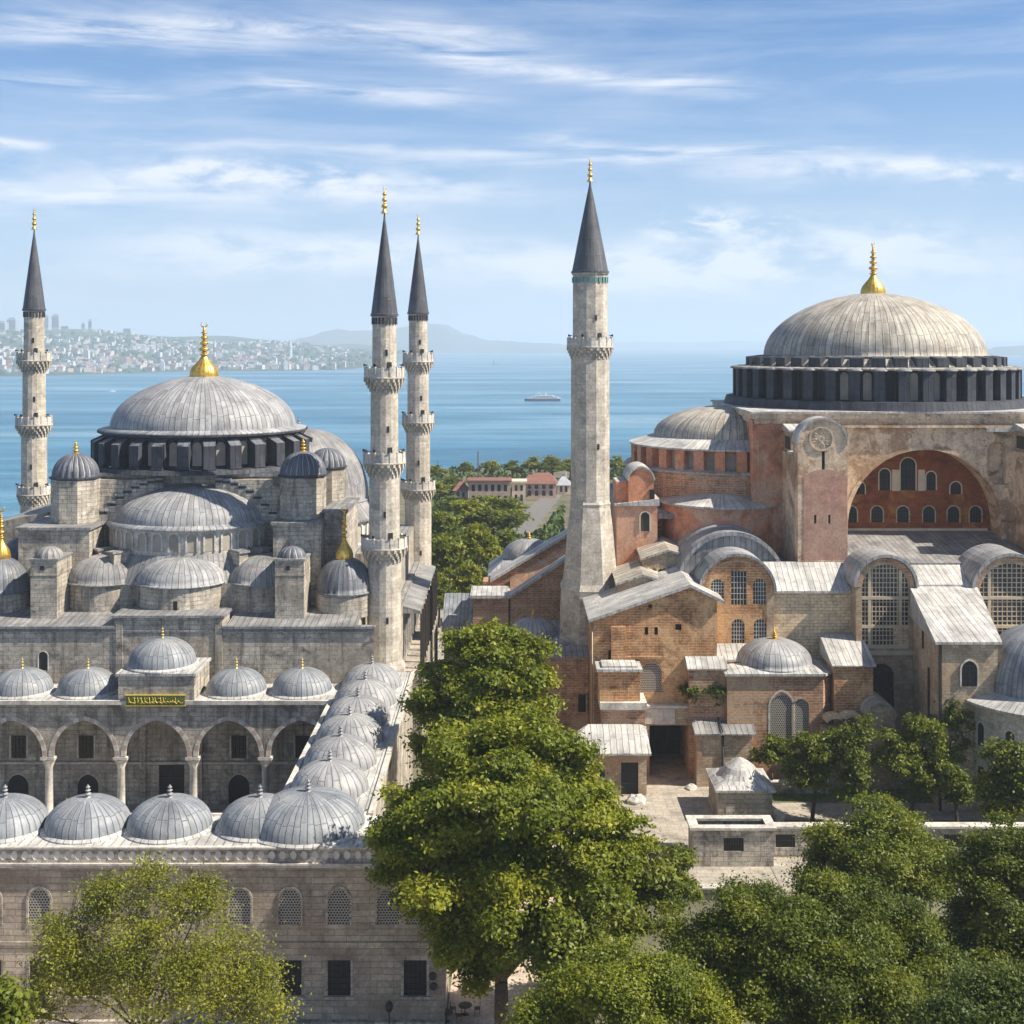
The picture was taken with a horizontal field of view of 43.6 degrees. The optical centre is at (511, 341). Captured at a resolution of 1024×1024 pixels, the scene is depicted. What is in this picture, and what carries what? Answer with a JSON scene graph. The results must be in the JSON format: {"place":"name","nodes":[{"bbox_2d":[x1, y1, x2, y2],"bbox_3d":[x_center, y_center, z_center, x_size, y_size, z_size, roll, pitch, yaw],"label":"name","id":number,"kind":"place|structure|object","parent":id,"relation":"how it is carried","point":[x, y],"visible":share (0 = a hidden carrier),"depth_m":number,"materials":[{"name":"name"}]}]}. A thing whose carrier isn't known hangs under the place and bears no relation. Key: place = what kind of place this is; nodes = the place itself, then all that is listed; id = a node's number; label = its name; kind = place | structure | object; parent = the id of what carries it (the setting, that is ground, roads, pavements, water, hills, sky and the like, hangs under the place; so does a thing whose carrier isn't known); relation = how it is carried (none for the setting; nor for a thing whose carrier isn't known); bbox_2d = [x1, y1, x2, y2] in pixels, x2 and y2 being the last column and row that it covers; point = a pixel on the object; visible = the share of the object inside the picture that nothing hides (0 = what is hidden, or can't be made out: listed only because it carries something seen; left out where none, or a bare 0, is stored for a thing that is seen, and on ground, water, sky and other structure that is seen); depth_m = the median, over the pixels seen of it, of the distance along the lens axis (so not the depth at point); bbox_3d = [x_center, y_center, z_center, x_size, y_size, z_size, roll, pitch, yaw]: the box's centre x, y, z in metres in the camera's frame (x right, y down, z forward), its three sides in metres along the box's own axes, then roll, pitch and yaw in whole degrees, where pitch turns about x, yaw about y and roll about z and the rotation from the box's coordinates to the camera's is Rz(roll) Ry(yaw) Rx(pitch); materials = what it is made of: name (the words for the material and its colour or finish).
{"place":"outdoors","nodes":[
{"label":"outdoors","id":0,"kind":"place"},
{"bbox_2d":[44,804,229,812],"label":"courtyard floor","id":1,"kind":"structure","parent":0,"point":[217,808],"depth_m":150.99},
{"bbox_2d":[0,329,406,375],"bbox_3d":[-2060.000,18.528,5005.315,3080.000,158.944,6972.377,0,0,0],"label":"hills","id":2,"kind":"structure","parent":0,"point":[148,354],"depth_m":5000.59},
{"bbox_2d":[0,321,8,329],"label":"distant tower","id":3,"kind":"structure","parent":2,"relation":"on","point":[4,325],"depth_m":6573.60,"materials":[{"name":"grey glass"}]},
{"bbox_2d":[7,317,18,330],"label":"distant tower","id":4,"kind":"structure","parent":2,"relation":"on","point":[13,323],"depth_m":6637.80,"materials":[{"name":"grey glass"}]},
{"bbox_2d":[44,315,49,329],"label":"distant tower","id":5,"kind":"structure","parent":2,"relation":"on","point":[46,322],"depth_m":6708.80,"materials":[{"name":"grey glass"}]},
{"bbox_2d":[52,314,60,329],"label":"distant tower","id":6,"kind":"structure","parent":2,"relation":"on","point":[56,321],"depth_m":6761.92,"materials":[{"name":"grey glass"}]},
{"bbox_2d":[0,329,361,372],"bbox_3d":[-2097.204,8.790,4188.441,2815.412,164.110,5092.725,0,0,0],"label":"distant town","id":7,"kind":"object","parent":2,"relation":"on","point":[145,349],"visible":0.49,"depth_m":4751.88},
{"bbox_2d":[0,329,405,373],"bbox_3d":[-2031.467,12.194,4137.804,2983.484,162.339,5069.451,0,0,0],"label":"distant wood","id":8,"kind":"object","parent":2,"relation":"on","point":[355,358],"visible":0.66,"depth_m":4910.69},
{"bbox_2d":[288,340,292,357],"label":"shore tower","id":9,"kind":"structure","parent":2,"relation":"on","point":[290,346],"depth_m":5043.35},
{"bbox_2d":[293,324,567,352],"bbox_3d":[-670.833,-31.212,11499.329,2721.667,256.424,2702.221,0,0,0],"label":"island hills","id":10,"kind":"structure","parent":0,"point":[442,338],"depth_m":10636.71,"materials":[{"name":"blue"}]},
{"bbox_2d":[441,593,472,665],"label":"lead roof hall","id":11,"kind":"structure","parent":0,"point":[458,611],"depth_m":200.51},
{"bbox_2d":[437,561,482,679],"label":"side path","id":12,"kind":"structure","parent":0,"point":[440,657],"depth_m":238.46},
{"bbox_2d":[433,567,458,627],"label":"shore tree","id":13,"kind":"object","parent":12,"relation":"on","point":[444,583],"visible":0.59,"depth_m":245.46,"materials":[{"name":"green plant"}]},
{"bbox_2d":[431,529,473,577],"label":"shore tree","id":14,"kind":"object","parent":12,"relation":"on","point":[446,555],"visible":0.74,"depth_m":260.74,"materials":[{"name":"green plant"}]},
{"bbox_2d":[446,782,565,1023],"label":"street","id":15,"kind":"structure","parent":0,"point":[517,980],"depth_m":107.11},
{"bbox_2d":[0,970,59,1023],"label":"bush","id":16,"kind":"object","parent":15,"relation":"on","point":[15,1003],"visible":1,"depth_m":79.84,"materials":[{"name":"green plant"}]},
{"bbox_2d":[4,844,312,1023],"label":"sparse tree","id":17,"kind":"object","parent":15,"relation":"on","point":[184,973],"visible":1,"depth_m":86.83,"materials":[{"name":"green plant"}]},
{"bbox_2d":[385,1001,392,1023],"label":"street lamp","id":18,"kind":"object","parent":15,"relation":"on","point":[389,1006],"visible":1,"depth_m":101.04,"materials":[{"name":"metal"}]},
{"bbox_2d":[458,1001,471,1015],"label":"cafe table","id":19,"kind":"object","parent":15,"relation":"on","point":[464,1005],"visible":0.98,"depth_m":104.55,"materials":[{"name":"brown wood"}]},
{"bbox_2d":[396,617,568,817],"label":"plane tree","id":20,"kind":"object","parent":15,"relation":"on","point":[489,655],"visible":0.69,"depth_m":127.65,"materials":[{"name":"green plant"}]},
{"bbox_2d":[356,702,656,1023],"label":"plane tree","id":21,"kind":"object","parent":15,"relation":"on","point":[475,887],"visible":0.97,"depth_m":94.32,"materials":[{"name":"green plant"}]},
{"bbox_2d":[0,344,1023,519],"bbox_3d":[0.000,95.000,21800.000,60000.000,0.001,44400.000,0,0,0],"label":"sea","id":22,"kind":"structure","parent":0,"point":[482,407],"depth_m":2090.56,"materials":[{"name":"liquid"}]},
{"bbox_2d":[524,392,560,400],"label":"ferry","id":23,"kind":"object","parent":22,"relation":"on","point":[540,397],"visible":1,"depth_m":2025.03,"materials":[{"name":"white paint"}]},
{"bbox_2d":[0,0,1023,343],"label":"sky","id":24,"kind":"structure","parent":0,"point":[226,165],"materials":[{"name":"blue"}]},
{"bbox_2d":[488,533,544,576],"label":"domed hall","id":25,"kind":"structure","parent":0,"point":[513,550],"depth_m":208.04,"materials":[{"name":"grey metal"}]},
{"bbox_2d":[512,492,561,533],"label":"road","id":26,"kind":"structure","parent":0,"point":[539,509],"depth_m":411.21,"materials":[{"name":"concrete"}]},
{"bbox_2d":[568,724,650,794],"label":"guard house","id":27,"kind":"structure","parent":0,"point":[627,746],"depth_m":155.30,"materials":[{"name":"metal"}]},
{"bbox_2d":[595,660,646,725],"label":"brick tower","id":28,"kind":"structure","parent":0,"point":[621,699],"depth_m":159.00,"materials":[{"name":"brick"}]},
{"bbox_2d":[558,756,784,896],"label":"forecourt pavement","id":29,"kind":"structure","parent":0,"point":[671,802],"depth_m":149.07,"materials":[{"name":"stone"}]},
{"bbox_2d":[627,794,645,804],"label":"boulder","id":30,"kind":"object","parent":29,"relation":"on","point":[636,799],"visible":0.98,"depth_m":152.06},
{"bbox_2d":[583,566,724,723],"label":"brick house","id":31,"kind":"structure","parent":29,"relation":"on","point":[662,626],"depth_m":163.00,"materials":[{"name":"brown brick"}]},
{"bbox_2d":[644,703,688,775],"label":"gate passage","id":32,"kind":"object","parent":29,"relation":"on","point":[665,724],"visible":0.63,"depth_m":165.49,"materials":[{"name":"stone"}]},
{"bbox_2d":[648,843,687,855],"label":"retaining wall","id":33,"kind":"structure","parent":29,"relation":"on","point":[685,846],"depth_m":136.72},
{"bbox_2d":[683,884,750,899],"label":"parapet wall","id":34,"kind":"structure","parent":29,"relation":"on","point":[705,888],"depth_m":126.00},
{"bbox_2d":[368,470,1023,1023],"bbox_3d":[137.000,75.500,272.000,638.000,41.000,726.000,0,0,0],"label":"ground","id":35,"kind":"structure","parent":0,"point":[562,500],"depth_m":146.92,"materials":[{"name":"stone"}]},
{"bbox_2d":[14,209,52,512],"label":"minaret","id":36,"kind":"object","parent":35,"relation":"on","point":[34,424],"visible":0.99,"depth_m":198.54,"materials":[{"name":"stone"}]},
{"bbox_2d":[0,321,437,803],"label":"mosque","id":37,"kind":"structure","parent":35,"relation":"on","point":[222,522],"depth_m":158.94,"materials":[{"name":"grey stone"}]},
{"bbox_2d":[0,627,448,1023],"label":"courtyard building","id":38,"kind":"structure","parent":35,"relation":"on","point":[295,855],"depth_m":103.90,"materials":[{"name":"stone"}]},
{"bbox_2d":[361,186,407,671],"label":"minaret","id":39,"kind":"object","parent":35,"relation":"on","point":[384,545],"visible":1,"depth_m":158.44,"materials":[{"name":"stone"}]},
{"bbox_2d":[400,215,435,613],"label":"minaret","id":40,"kind":"object","parent":35,"relation":"on","point":[418,490],"visible":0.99,"depth_m":198.51,"materials":[{"name":"stone"}]},
{"bbox_2d":[430,465,449,476],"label":"shore tree","id":41,"kind":"object","parent":35,"relation":"on","point":[442,471],"visible":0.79,"depth_m":498.30,"materials":[{"name":"green plant"}]},
{"bbox_2d":[433,480,449,498],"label":"shore tree","id":42,"kind":"object","parent":35,"relation":"on","point":[439,486],"visible":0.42,"depth_m":428.29,"materials":[{"name":"green plant"}]},
{"bbox_2d":[431,507,465,542],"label":"shore tree","id":43,"kind":"object","parent":35,"relation":"on","point":[442,521],"visible":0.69,"depth_m":318.52,"materials":[{"name":"green plant"}]},
{"bbox_2d":[435,495,462,511],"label":"shore tree","id":44,"kind":"object","parent":35,"relation":"on","point":[445,504],"visible":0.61,"depth_m":399.12,"materials":[{"name":"green plant"}]},
{"bbox_2d":[445,1008,452,1022],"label":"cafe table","id":45,"kind":"object","parent":35,"relation":"on","point":[448,1012],"visible":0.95,"depth_m":103.43,"materials":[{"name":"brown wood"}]},
{"bbox_2d":[441,474,460,493],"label":"shore tree","id":46,"kind":"object","parent":35,"relation":"on","point":[450,483],"visible":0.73,"depth_m":437.91,"materials":[{"name":"green plant"}]},
{"bbox_2d":[452,477,467,499],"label":"shore house","id":47,"kind":"structure","parent":35,"relation":"on","point":[460,489],"depth_m":430.28,"materials":[{"name":"red stone"}]},
{"bbox_2d":[449,562,482,592],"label":"shore tree","id":48,"kind":"object","parent":35,"relation":"on","point":[467,577],"visible":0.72,"depth_m":248.91,"materials":[{"name":"green plant"}]},
{"bbox_2d":[457,461,474,476],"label":"shore tree","id":49,"kind":"object","parent":35,"relation":"on","point":[464,466],"visible":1,"depth_m":518.86,"materials":[{"name":"green plant"}]},
{"bbox_2d":[449,497,492,527],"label":"shore tree","id":50,"kind":"object","parent":35,"relation":"on","point":[471,511],"visible":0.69,"depth_m":332.38,"materials":[{"name":"green plant"}]},
{"bbox_2d":[453,521,504,568],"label":"shore tree","id":51,"kind":"object","parent":35,"relation":"on","point":[491,549],"visible":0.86,"depth_m":272.43,"materials":[{"name":"green plant"}]},
{"bbox_2d":[467,477,511,499],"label":"shore house","id":52,"kind":"structure","parent":35,"relation":"on","point":[486,486],"depth_m":425.00,"materials":[{"name":"paint"}]},
{"bbox_2d":[479,460,500,473],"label":"shore tree","id":53,"kind":"object","parent":35,"relation":"on","point":[490,465],"visible":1,"depth_m":518.47,"materials":[{"name":"green plant"}]},
{"bbox_2d":[479,494,501,508],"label":"shore tree","id":54,"kind":"object","parent":35,"relation":"on","point":[487,504],"visible":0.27,"depth_m":378.71,"materials":[{"name":"green plant"}]},
{"bbox_2d":[477,494,534,542],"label":"shore tree","id":55,"kind":"object","parent":35,"relation":"on","point":[505,514],"visible":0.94,"depth_m":328.12,"materials":[{"name":"green plant"}]},
{"bbox_2d":[494,525,524,552],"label":"shore tree","id":56,"kind":"object","parent":35,"relation":"on","point":[508,535],"visible":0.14,"depth_m":284.67,"materials":[{"name":"green plant"}]},
{"bbox_2d":[498,460,525,474],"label":"shore tree","id":57,"kind":"object","parent":35,"relation":"on","point":[512,465],"visible":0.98,"depth_m":513.13,"materials":[{"name":"green plant"}]},
{"bbox_2d":[470,529,566,684],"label":"brick house","id":58,"kind":"structure","parent":35,"relation":"on","point":[521,587],"depth_m":190.00,"materials":[{"name":"brick"}]},
{"bbox_2d":[511,479,526,503],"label":"shore house","id":59,"kind":"structure","parent":35,"relation":"on","point":[518,487],"depth_m":432.00,"materials":[{"name":"paint"}]},
{"bbox_2d":[430,465,623,583],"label":"undergrowth","id":60,"kind":"object","parent":35,"relation":"on","point":[554,522],"visible":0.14,"depth_m":427.56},
{"bbox_2d":[520,456,547,470],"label":"shore tree","id":61,"kind":"object","parent":35,"relation":"on","point":[532,464],"visible":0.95,"depth_m":508.32,"materials":[{"name":"green plant"}]},
{"bbox_2d":[512,609,556,700],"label":"dome house","id":62,"kind":"structure","parent":35,"relation":"on","point":[533,624],"depth_m":179.06,"materials":[{"name":"metal"}]},
{"bbox_2d":[523,470,557,497],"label":"shore house","id":63,"kind":"structure","parent":35,"relation":"on","point":[540,485],"depth_m":450.35,"materials":[{"name":"paint"}]},
{"bbox_2d":[538,455,567,475],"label":"shore tree","id":64,"kind":"object","parent":35,"relation":"on","point":[552,463],"visible":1,"depth_m":503.06,"materials":[{"name":"green plant"}]},
{"bbox_2d":[556,472,570,493],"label":"shore house","id":65,"kind":"structure","parent":35,"relation":"on","point":[563,485],"depth_m":460.19,"materials":[{"name":"paint"}]},
{"bbox_2d":[506,899,624,992],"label":"spreading tree","id":66,"kind":"object","parent":35,"relation":"on","point":[565,930],"visible":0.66,"depth_m":89.01,"materials":[{"name":"green plant"}]},
{"bbox_2d":[560,458,570,478],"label":"shore tree","id":67,"kind":"object","parent":35,"relation":"on","point":[567,462],"visible":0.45,"depth_m":508.17,"materials":[{"name":"green plant"}]},
{"bbox_2d":[543,620,589,732],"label":"side annex","id":68,"kind":"object","parent":35,"relation":"on","point":[572,662],"visible":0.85,"depth_m":172.00,"materials":[{"name":"red brick"}]},
{"bbox_2d":[577,695,586,711],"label":"window","id":69,"kind":"structure","parent":68,"relation":"in","point":[581,699],"depth_m":171.99,"materials":[{"name":"glass"}]},
{"bbox_2d":[559,160,615,644],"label":"minaret","id":70,"kind":"object","parent":35,"relation":"on","point":[590,564],"visible":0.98,"depth_m":177.66,"materials":[{"name":"stone"}]},
{"bbox_2d":[609,455,625,471],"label":"shore tree","id":71,"kind":"object","parent":35,"relation":"on","point":[617,462],"visible":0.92,"depth_m":513.12,"materials":[{"name":"green plant"}]},
{"bbox_2d":[496,925,757,1023],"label":"spreading tree","id":72,"kind":"object","parent":35,"relation":"on","point":[635,988],"visible":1,"depth_m":77.03,"materials":[{"name":"green plant"}]},
{"bbox_2d":[568,828,691,961],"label":"street tree","id":73,"kind":"object","parent":35,"relation":"on","point":[657,877],"visible":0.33,"depth_m":102.65,"materials":[{"name":"green plant"}]},
{"bbox_2d":[657,840,709,959],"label":"sapling","id":74,"kind":"object","parent":35,"relation":"on","point":[679,854],"visible":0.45,"depth_m":111.47,"materials":[{"name":"green plant"}]},
{"bbox_2d":[685,656,727,778],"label":"side annex","id":75,"kind":"object","parent":35,"relation":"on","point":[703,672],"visible":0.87,"depth_m":161.00,"materials":[{"name":"red brick"}]},
{"bbox_2d":[675,681,726,706],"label":"shrub","id":76,"kind":"object","parent":75,"relation":"on","point":[690,691],"visible":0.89,"depth_m":160.55,"materials":[{"name":"green plant"}]},
{"bbox_2d":[691,717,756,786],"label":"pier house","id":77,"kind":"structure","parent":35,"relation":"on","point":[718,743],"depth_m":158.00,"materials":[{"name":"stone"}]},
{"bbox_2d":[717,643,744,663],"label":"side annex","id":78,"kind":"object","parent":35,"relation":"on","point":[729,652],"visible":0.03,"depth_m":165.55,"materials":[{"name":"metal"}]},
{"bbox_2d":[705,757,775,819],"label":"kiosk","id":79,"kind":"object","parent":35,"relation":"on","point":[740,786],"visible":0.98,"depth_m":146.77,"materials":[{"name":"stone"}]},
{"bbox_2d":[749,733,796,779],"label":"shrub","id":80,"kind":"object","parent":35,"relation":"on","point":[772,752],"visible":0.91,"depth_m":155.60,"materials":[{"name":"green plant"}]},
{"bbox_2d":[723,630,831,779],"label":"domed annex","id":81,"kind":"object","parent":35,"relation":"on","point":[777,685],"visible":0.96,"depth_m":160.00,"materials":[{"name":"beige brick"}]},
{"bbox_2d":[772,805,785,821],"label":"stone slab","id":82,"kind":"structure","parent":35,"relation":"on","point":[778,815],"depth_m":146.26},
{"bbox_2d":[634,857,980,1023],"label":"spreading tree","id":83,"kind":"object","parent":35,"relation":"on","point":[857,962],"visible":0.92,"depth_m":82.00,"materials":[{"name":"green plant"}]},
{"bbox_2d":[776,724,855,820],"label":"garden tree","id":84,"kind":"object","parent":35,"relation":"on","point":[805,772],"visible":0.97,"depth_m":145.96,"materials":[{"name":"green plant"}]},
{"bbox_2d":[610,243,1023,810],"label":"basilica","id":85,"kind":"structure","parent":35,"relation":"on","point":[852,464],"depth_m":181.88,"materials":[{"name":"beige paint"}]},
{"bbox_2d":[819,709,865,789],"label":"ruined vault","id":86,"kind":"object","parent":35,"relation":"on","point":[842,716],"visible":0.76,"depth_m":157.60,"materials":[{"name":"stone"}]},
{"bbox_2d":[820,634,875,723],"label":"side annex","id":87,"kind":"object","parent":35,"relation":"on","point":[848,660],"visible":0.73,"depth_m":160.20,"materials":[{"name":"brick"}]},
{"bbox_2d":[685,815,1023,866],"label":"perimeter wall","id":88,"kind":"structure","parent":35,"relation":"on","point":[739,840],"depth_m":134.15,"materials":[{"name":"stone"}]},
{"bbox_2d":[830,713,883,815],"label":"garden tree","id":89,"kind":"object","parent":35,"relation":"on","point":[857,737],"visible":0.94,"depth_m":144.60,"materials":[{"name":"green plant"}]},
{"bbox_2d":[774,788,965,916],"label":"spreading tree","id":90,"kind":"object","parent":35,"relation":"on","point":[899,854],"visible":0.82,"depth_m":109.55,"materials":[{"name":"green plant"}]},
{"bbox_2d":[859,691,896,789],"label":"barrel shed","id":91,"kind":"structure","parent":35,"relation":"on","point":[876,704],"depth_m":157.00,"materials":[{"name":"stone"}]},
{"bbox_2d":[865,711,968,813],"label":"garden tree","id":92,"kind":"object","parent":35,"relation":"on","point":[899,755],"visible":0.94,"depth_m":147.69,"materials":[{"name":"green plant"}]},
{"bbox_2d":[928,694,976,753],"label":"garden tree","id":93,"kind":"object","parent":35,"relation":"on","point":[951,717],"visible":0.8,"depth_m":149.53,"materials":[{"name":"green plant"}]},
{"bbox_2d":[885,947,1023,1023],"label":"spreading tree","id":94,"kind":"object","parent":35,"relation":"on","point":[994,995],"visible":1,"depth_m":73.60,"materials":[{"name":"green plant"}]},
{"bbox_2d":[935,760,981,821],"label":"garden tree","id":95,"kind":"object","parent":35,"relation":"on","point":[955,782],"visible":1,"depth_m":142.18,"materials":[{"name":"green plant"}]},
{"bbox_2d":[927,807,1023,973],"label":"spreading tree","id":96,"kind":"object","parent":35,"relation":"on","point":[985,916],"visible":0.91,"depth_m":98.03,"materials":[{"name":"green plant"}]},
{"bbox_2d":[966,624,1023,821],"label":"domed tomb","id":97,"kind":"object","parent":35,"relation":"on","point":[999,711],"visible":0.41,"depth_m":148.26,"materials":[{"name":"stone"}]},
{"bbox_2d":[968,733,1023,828],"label":"garden tree","id":98,"kind":"object","parent":35,"relation":"on","point":[1004,787],"visible":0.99,"depth_m":130.12,"materials":[{"name":"green plant"}]},
{"bbox_2d":[613,341,1023,347],"bbox_3d":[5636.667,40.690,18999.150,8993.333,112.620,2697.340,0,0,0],"label":"headland hills","id":99,"kind":"structure","parent":0,"point":[750,344],"depth_m":18108.10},
{"bbox_2d":[771,857,962,896],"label":"path","id":100,"kind":"structure","parent":0,"point":[777,868],"depth_m":133.51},
{"bbox_2d":[772,788,962,821],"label":"lawn","id":101,"kind":"structure","parent":0,"point":[903,794],"depth_m":154.62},
{"bbox_2d":[770,780,828,793],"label":"garden wall","id":102,"kind":"structure","parent":101,"relation":"on","point":[780,787],"depth_m":155.50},
{"bbox_2d":[866,778,906,788],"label":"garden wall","id":103,"kind":"structure","parent":101,"relation":"on","point":[898,784],"depth_m":157.20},
{"bbox_2d":[772,803,986,819],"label":"garden path","id":104,"kind":"structure","parent":0,"point":[801,811],"depth_m":149.70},
{"bbox_2d":[987,345,1023,354],"bbox_3d":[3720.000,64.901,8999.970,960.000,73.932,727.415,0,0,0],"label":"islet","id":105,"kind":"object","parent":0,"point":[1011,350],"visible":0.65,"depth_m":8812.86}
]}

